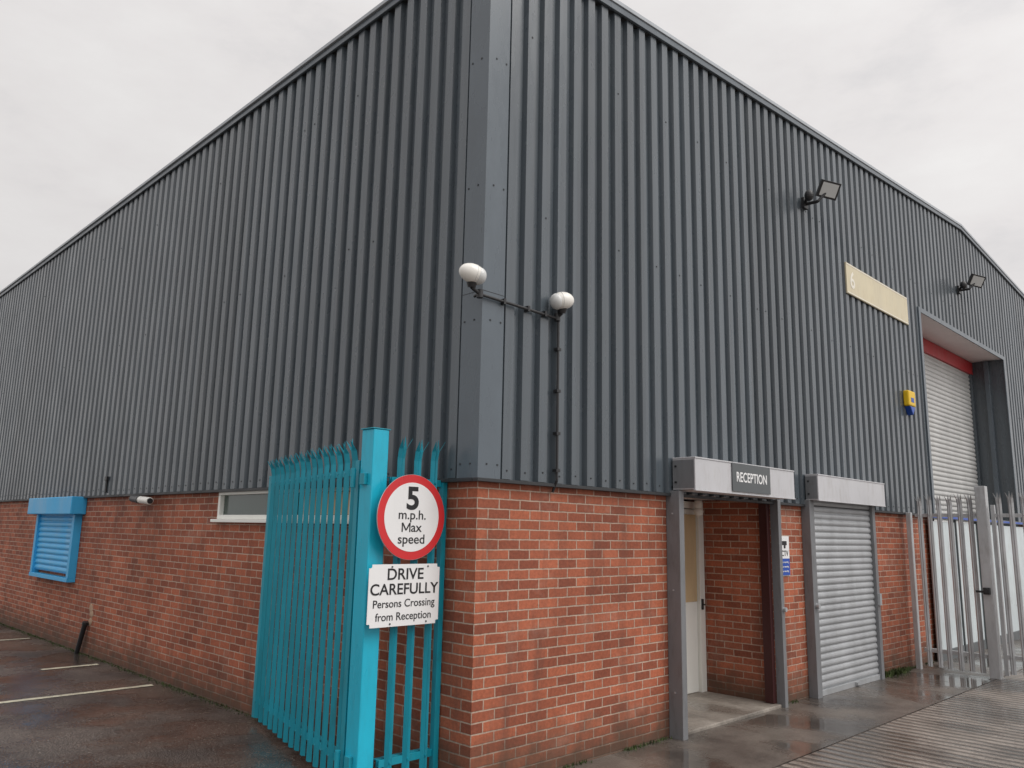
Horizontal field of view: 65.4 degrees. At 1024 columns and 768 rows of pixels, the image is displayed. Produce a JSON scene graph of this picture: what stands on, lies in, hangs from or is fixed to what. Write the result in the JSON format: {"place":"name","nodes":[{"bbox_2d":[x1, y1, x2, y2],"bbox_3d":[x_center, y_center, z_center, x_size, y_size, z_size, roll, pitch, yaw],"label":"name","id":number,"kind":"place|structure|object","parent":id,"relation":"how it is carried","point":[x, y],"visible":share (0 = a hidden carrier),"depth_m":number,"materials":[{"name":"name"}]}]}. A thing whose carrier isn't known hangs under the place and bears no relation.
{"place":"outdoors","nodes":[
{"label":"outdoors","id":0,"kind":"place"},
{"bbox_2d":[309,491,349,513],"bbox_3d":[-1.684,1.094,7.326,0.001,0.205,0.790,11,-15,-44],"label":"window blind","id":1,"kind":"object","parent":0,"point":[334,502],"depth_m":7.27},
{"bbox_2d":[0,624,1022,767],"bbox_3d":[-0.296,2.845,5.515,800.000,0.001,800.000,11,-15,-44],"label":"ground","id":2,"kind":"structure","parent":0,"point":[157,725],"depth_m":7.32,"materials":[{"name":"grey asphalt"}]},
{"bbox_2d":[0,638,153,702],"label":"parking lines","id":3,"kind":"object","parent":2,"relation":"on","point":[71,693],"visible":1,"depth_m":8.71,"materials":[{"name":"paint"}]},
{"bbox_2d":[251,439,360,767],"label":"palisade gate","id":4,"kind":"structure","parent":2,"relation":"on","point":[276,714],"depth_m":6.47,"materials":[{"name":"teal metal"}]},
{"bbox_2d":[334,427,446,767],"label":"palisade fence","id":5,"kind":"object","parent":2,"relation":"on","point":[361,712],"visible":0.91,"depth_m":5.64,"materials":[{"name":"teal metal"}]},
{"bbox_2d":[366,563,439,628],"bbox_3d":[-0.788,1.495,5.674,0.624,0.423,0.091,11,-15,-44],"label":"warning sign","id":6,"kind":"object","parent":5,"relation":"attached to","point":[402,594],"visible":1,"depth_m":5.63,"materials":[{"name":"white metal"}]},
{"bbox_2d":[377,475,443,559],"bbox_3d":[-0.752,0.965,5.796,0.610,0.610,0.093,11,-15,-44],"label":"speed limit sign","id":7,"kind":"object","parent":5,"relation":"attached to","point":[410,517],"visible":1,"depth_m":5.75,"materials":[{"name":"metal"}]},
{"bbox_2d":[0,622,933,767],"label":"wall base moss","id":8,"kind":"object","parent":2,"relation":"on","point":[891,673],"depth_m":9.61,"materials":[{"name":"green plant"}]},
{"bbox_2d":[0,481,1022,767],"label":"brick walls","id":9,"kind":"structure","parent":2,"relation":"on","point":[554,641],"depth_m":7.26,"materials":[{"name":"red brick"}]},
{"bbox_2d":[29,514,82,582],"bbox_3d":[-7.188,2.551,12.538,0.119,0.990,1.960,11,-15,-44],"label":"blue shutter frame","id":10,"kind":"object","parent":9,"relation":"attached to","point":[71,568],"visible":0.92,"depth_m":11.91,"materials":[{"name":"blue metal"}]},
{"bbox_2d":[34,514,72,573],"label":"blue shutter laths","id":11,"kind":"object","parent":10,"relation":"in","point":[52,549],"visible":0.95,"depth_m":12.54,"materials":[{"name":"blue metal"}]},
{"bbox_2d":[27,496,87,514],"bbox_3d":[-7.211,1.929,12.617,0.219,0.260,2.240,11,-15,-44],"label":"blue shutter housing","id":12,"kind":"object","parent":9,"relation":"attached to","point":[65,505],"visible":0.83,"depth_m":12.18,"materials":[{"name":"blue metal"}]},
{"bbox_2d":[74,604,92,653],"bbox_3d":[-5.967,3.422,11.136,0.344,0.698,0.093,-8,-14,41],"label":"drain pipe","id":13,"kind":"object","parent":9,"relation":"attached to","point":[81,635],"visible":1,"depth_m":11.12,"materials":[{"name":"black metal"}]},
{"bbox_2d":[129,495,152,504],"bbox_3d":[-4.648,1.469,10.100,0.204,0.124,0.668,11,-15,-44],"label":"security camera","id":14,"kind":"object","parent":9,"relation":"attached to","point":[141,499],"visible":1,"depth_m":9.95,"materials":[{"name":"white plastic"}]},
{"bbox_2d":[210,487,350,523],"bbox_3d":[-2.318,1.206,7.905,0.120,0.340,2.720,11,-15,-44],"label":"window frame","id":15,"kind":"object","parent":9,"relation":"attached to","point":[221,517],"visible":0.49,"depth_m":8.34,"materials":[{"name":"white plastic"}]},
{"bbox_2d":[223,491,348,514],"bbox_3d":[-2.289,1.194,7.936,0.001,0.305,2.620,11,-15,-44],"label":"window glass","id":16,"kind":"object","parent":15,"relation":"in","point":[251,504],"depth_m":8.43,"materials":[{"name":"grey glass"}]},
{"bbox_2d":[0,477,914,515],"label":"drip trim","id":17,"kind":"structure","parent":9,"relation":"on","point":[474,479],"depth_m":7.88,"materials":[{"name":"grey metal"}]},
{"bbox_2d":[0,0,1023,521],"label":"wall cladding","id":18,"kind":"structure","parent":9,"relation":"on","point":[174,330],"depth_m":8.48,"materials":[{"name":"grey metal"}]},
{"bbox_2d":[104,476,108,492],"bbox_3d":[-5.734,1.421,11.273,0.036,0.230,0.080,11,-15,-44],"label":"wall cable","id":19,"kind":"object","parent":18,"relation":"attached to","point":[106,478],"depth_m":11.26,"materials":[{"name":"black plastic"}]},
{"bbox_2d":[0,0,402,296],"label":"eaves trim","id":20,"kind":"structure","parent":18,"relation":"attached to","point":[378,14],"depth_m":9.78,"materials":[{"name":"grey metal"}]},
{"bbox_2d":[100,479,796,503],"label":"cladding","id":21,"kind":"structure","parent":18,"relation":"attached to","point":[521,480],"depth_m":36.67,"materials":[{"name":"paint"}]},
{"bbox_2d":[457,0,510,478],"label":"corner flashing","id":22,"kind":"object","parent":18,"relation":"attached to","point":[480,405],"visible":1,"depth_m":6.25,"materials":[{"name":"grey metal"}]},
{"bbox_2d":[2,36,1018,509],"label":"fixing screws","id":23,"kind":"object","parent":18,"relation":"attached to","point":[490,320],"visible":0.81,"depth_m":7.83,"materials":[{"name":"grey metal"}]},
{"bbox_2d":[0,0,1023,294],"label":"verge capping","id":24,"kind":"object","parent":18,"relation":"attached to","point":[372,12],"visible":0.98,"depth_m":10.03,"materials":[{"name":"grey metal"}]},
{"bbox_2d":[597,0,1023,298],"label":"verge trim","id":25,"kind":"structure","parent":24,"relation":"on","point":[633,19],"depth_m":10.07,"materials":[{"name":"grey metal"}]},
{"bbox_2d":[0,0,1023,299],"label":"roof","id":26,"kind":"structure","parent":18,"relation":"attached to","point":[392,10],"depth_m":9.66,"materials":[{"name":"grey metal"}]},
{"bbox_2d":[473,292,573,492],"bbox_3d":[0.107,-0.006,6.223,0.992,1.650,0.195,11,-15,-44],"label":"security light","id":27,"kind":"object","parent":18,"relation":"attached to","point":[561,303],"visible":1,"depth_m":6.54,"materials":[{"name":"white plastic"}]},
{"bbox_2d":[459,263,486,298],"bbox_3d":[-0.288,-0.783,5.956,0.227,0.235,0.145,8,-12,-33],"label":"security light","id":28,"kind":"object","parent":27,"relation":"attached to","point":[472,275],"visible":1,"depth_m":5.92,"materials":[{"name":"white plastic"}]},
{"bbox_2d":[672,456,794,499],"bbox_3d":[2.323,0.987,8.196,1.998,0.316,0.254,11,-15,-44],"label":"reception canopy","id":29,"kind":"object","parent":18,"relation":"attached to","point":[712,475],"visible":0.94,"depth_m":7.78,"materials":[{"name":"white metal"}]},
{"bbox_2d":[673,459,693,487],"bbox_3d":[1.613,0.847,7.511,0.002,0.266,0.232,11,-15,-44],"label":"reception canopy end plate","id":30,"kind":"object","parent":29,"relation":"attached to","point":[683,473],"visible":1,"depth_m":7.51,"materials":[{"name":"grey metal"}]},
{"bbox_2d":[732,463,770,494],"bbox_3d":[2.445,0.969,8.133,0.770,0.280,0.008,11,-15,-44],"label":"reception sign","id":31,"kind":"object","parent":29,"relation":"attached to","point":[750,478],"visible":1,"depth_m":8.11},
{"bbox_2d":[801,179,841,209],"bbox_3d":[4.009,-2.472,10.387,0.480,0.355,0.261,2,-10,-4],"label":"floodlight","id":32,"kind":"object","parent":18,"relation":"attached to","point":[826,189],"visible":1,"depth_m":10.32,"materials":[{"name":"black metal"}]},
{"bbox_2d":[805,474,885,506],"bbox_3d":[4.284,1.372,10.179,2.048,0.316,0.164,11,-15,-44],"label":"shutter housing","id":33,"kind":"object","parent":18,"relation":"attached to","point":[835,489],"visible":0.98,"depth_m":10.02,"materials":[{"name":"grey paint"}]},
{"bbox_2d":[805,476,817,498],"bbox_3d":[3.556,1.229,9.477,0.002,0.266,0.142,11,-15,-44],"label":"shutter housing end plate","id":34,"kind":"object","parent":33,"relation":"attached to","point":[811,487],"visible":1,"depth_m":9.47,"materials":[{"name":"grey metal"}]},
{"bbox_2d":[844,262,908,324],"bbox_3d":[5.492,-1.326,11.955,2.340,0.450,0.027,11,-15,-44],"label":"unit number board","id":35,"kind":"object","parent":18,"relation":"attached to","point":[869,290],"visible":1,"depth_m":11.84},
{"bbox_2d":[903,390,915,414],"bbox_3d":[6.121,0.295,12.279,0.280,0.375,0.094,11,-15,-44],"label":"burglar alarm box","id":36,"kind":"object","parent":18,"relation":"attached to","point":[909,400],"visible":1,"depth_m":12.21,"materials":[{"name":"yellow plastic"}]},
{"bbox_2d":[890,359,1018,526],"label":"door reveals","id":37,"kind":"structure","parent":18,"relation":"attached to","point":[1002,433],"depth_m":16.57,"materials":[{"name":"paint"}]},
{"bbox_2d":[921,313,999,362],"bbox_3d":[8.245,-0.835,15.165,4.960,0.001,0.679,11,-15,-44],"label":"door soffit","id":38,"kind":"structure","parent":18,"relation":"attached to","point":[938,334],"depth_m":15.34,"materials":[{"name":"grey metal"}]},
{"bbox_2d":[917,306,1019,524],"bbox_3d":[8.313,1.844,14.545,5.060,5.590,0.369,11,-15,-44],"label":"door trim","id":39,"kind":"structure","parent":18,"relation":"attached to","point":[989,407],"depth_m":16.17,"materials":[{"name":"grey metal"}]},
{"bbox_2d":[957,273,985,293],"bbox_3d":[8.531,-1.870,14.858,0.480,0.355,0.261,2,-10,-4],"label":"floodlight","id":40,"kind":"object","parent":18,"relation":"attached to","point":[975,280],"visible":1,"depth_m":14.79,"materials":[{"name":"black metal"}]},
{"bbox_2d":[684,501,706,691],"bbox_3d":[1.800,2.410,9.056,1.144,2.155,0.188,11,-15,-44],"label":"door frame","id":41,"kind":"object","parent":9,"relation":"attached to","point":[702,660],"visible":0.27,"depth_m":9.33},
{"bbox_2d":[684,509,698,693],"bbox_3d":[1.776,2.452,9.054,0.950,2.060,0.144,11,-15,-44],"label":"door leaf","id":42,"kind":"object","parent":41,"relation":"in","point":[692,649],"visible":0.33,"depth_m":9.15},
{"bbox_2d":[684,514,696,601],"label":"door panels","id":43,"kind":"object","parent":42,"relation":"attached to","point":[690,557],"visible":0.26,"depth_m":9.32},
{"bbox_2d":[701,599,705,609],"bbox_3d":[2.235,2.567,9.299,0.030,0.120,0.049,11,-15,-44],"label":"door handle","id":44,"kind":"object","parent":42,"relation":"attached to","point":[702,604],"visible":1,"depth_m":9.30,"materials":[{"name":"black metal"}]},
{"bbox_2d":[679,490,781,499],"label":"recess ceiling","id":45,"kind":"structure","parent":9,"relation":"on","point":[722,494],"depth_m":8.30,"materials":[{"name":"grey metal"}]},
{"bbox_2d":[694,500,702,516],"bbox_3d":[2.182,1.457,9.335,0.110,0.185,0.110,11,-15,-44],"label":"entrance light","id":46,"kind":"object","parent":45,"relation":"attached to","point":[698,510],"visible":1,"depth_m":9.30,"materials":[{"name":"white plastic"}]},
{"bbox_2d":[758,503,776,703],"bbox_3d":[2.816,2.379,8.809,0.062,2.163,0.100,11,-15,-44],"label":"maroon door frame","id":47,"kind":"object","parent":9,"relation":"attached to","point":[767,611],"visible":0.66,"depth_m":8.77,"materials":[{"name":"red metal"}]},
{"bbox_2d":[782,536,789,575],"bbox_3d":[3.083,1.952,9.063,0.280,0.440,0.015,11,-15,-44],"label":"cctv sign","id":48,"kind":"object","parent":9,"relation":"attached to","point":[785,555],"visible":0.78,"depth_m":9.10,"materials":[{"name":"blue plastic"}]},
{"bbox_2d":[801,500,884,698],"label":"side shutter guides","id":49,"kind":"object","parent":9,"relation":"attached to","point":[812,611],"visible":0.71,"depth_m":9.36,"materials":[{"name":"grey paint"}]},
{"bbox_2d":[815,593,881,684],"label":"side shutter locks","id":50,"kind":"object","parent":49,"relation":"attached to","point":[817,605],"visible":1,"depth_m":9.88,"materials":[{"name":"metal"}]},
{"bbox_2d":[968,374,981,485],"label":"door guides","id":51,"kind":"object","parent":2,"relation":"on","point":[975,435],"depth_m":16.73,"materials":[{"name":"paint"}]},
{"bbox_2d":[923,338,972,374],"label":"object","id":52,"kind":"structure","parent":51,"relation":"on","point":[931,349],"depth_m":15.88,"materials":[{"name":"red metal"}]},
{"bbox_2d":[924,353,977,522],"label":"door laths","id":53,"kind":"object","parent":52,"relation":"hanging from","point":[954,464],"depth_m":15.66,"materials":[{"name":"metal"}]},
{"bbox_2d":[0,0,1023,292],"label":"sky","id":54,"kind":"structure","parent":0,"point":[97,97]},
{"bbox_2d":[565,639,1022,767],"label":"concrete pavement","id":55,"kind":"structure","parent":0,"point":[782,735],"depth_m":7.76,"materials":[{"name":"grey concrete"}]},
{"bbox_2d":[666,491,788,740],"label":"canopy posts","id":56,"kind":"object","parent":55,"relation":"on","point":[678,700],"visible":0.9,"depth_m":7.42,"materials":[{"name":"grey metal"}]},
{"bbox_2d":[671,513,787,693],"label":"post fittings","id":57,"kind":"object","parent":56,"relation":"attached to","point":[785,609],"visible":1,"depth_m":8.71,"materials":[{"name":"metal"}]},
{"bbox_2d":[687,691,781,734],"bbox_3d":[1.817,3.402,8.261,1.948,0.085,1.099,11,-15,-44],"label":"door step","id":58,"kind":"object","parent":55,"relation":"on","point":[707,710],"depth_m":8.28,"materials":[{"name":"grey concrete"}]},
{"bbox_2d":[823,674,879,695],"bbox_3d":[4.153,3.685,9.781,1.760,0.065,0.040,11,-15,-44],"label":"side shutter bottom rail","id":59,"kind":"object","parent":55,"relation":"on","point":[844,686],"visible":0.79,"depth_m":9.70,"materials":[{"name":"metal"}]},
{"bbox_2d":[814,501,878,688],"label":"side shutter laths","id":60,"kind":"object","parent":59,"relation":"on","point":[848,632],"visible":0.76,"depth_m":9.96,"materials":[{"name":"metal"}]},
{"bbox_2d":[906,486,1003,678],"bbox_3d":[6.165,2.741,11.207,0.145,2.570,1.065,11,-15,-44],"label":"palisade fence","id":61,"kind":"object","parent":55,"relation":"on","point":[994,655],"visible":0.94,"depth_m":11.11,"materials":[{"name":"metal"}]},
{"bbox_2d":[927,517,1023,661],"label":"panel screen","id":62,"kind":"object","parent":55,"relation":"on","point":[1011,575],"visible":0.23,"depth_m":13.33,"materials":[{"name":"white plastic"}]},
{"bbox_2d":[776,670,1023,767],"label":"ribbed concrete yard","id":63,"kind":"structure","parent":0,"point":[982,726],"depth_m":7.33,"materials":[{"name":"grey concrete"}]},
{"bbox_2d":[976,493,1023,675],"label":"palisade gate","id":64,"kind":"structure","parent":63,"relation":"on","point":[1011,515],"depth_m":10.71,"materials":[{"name":"metal"}]}
]}

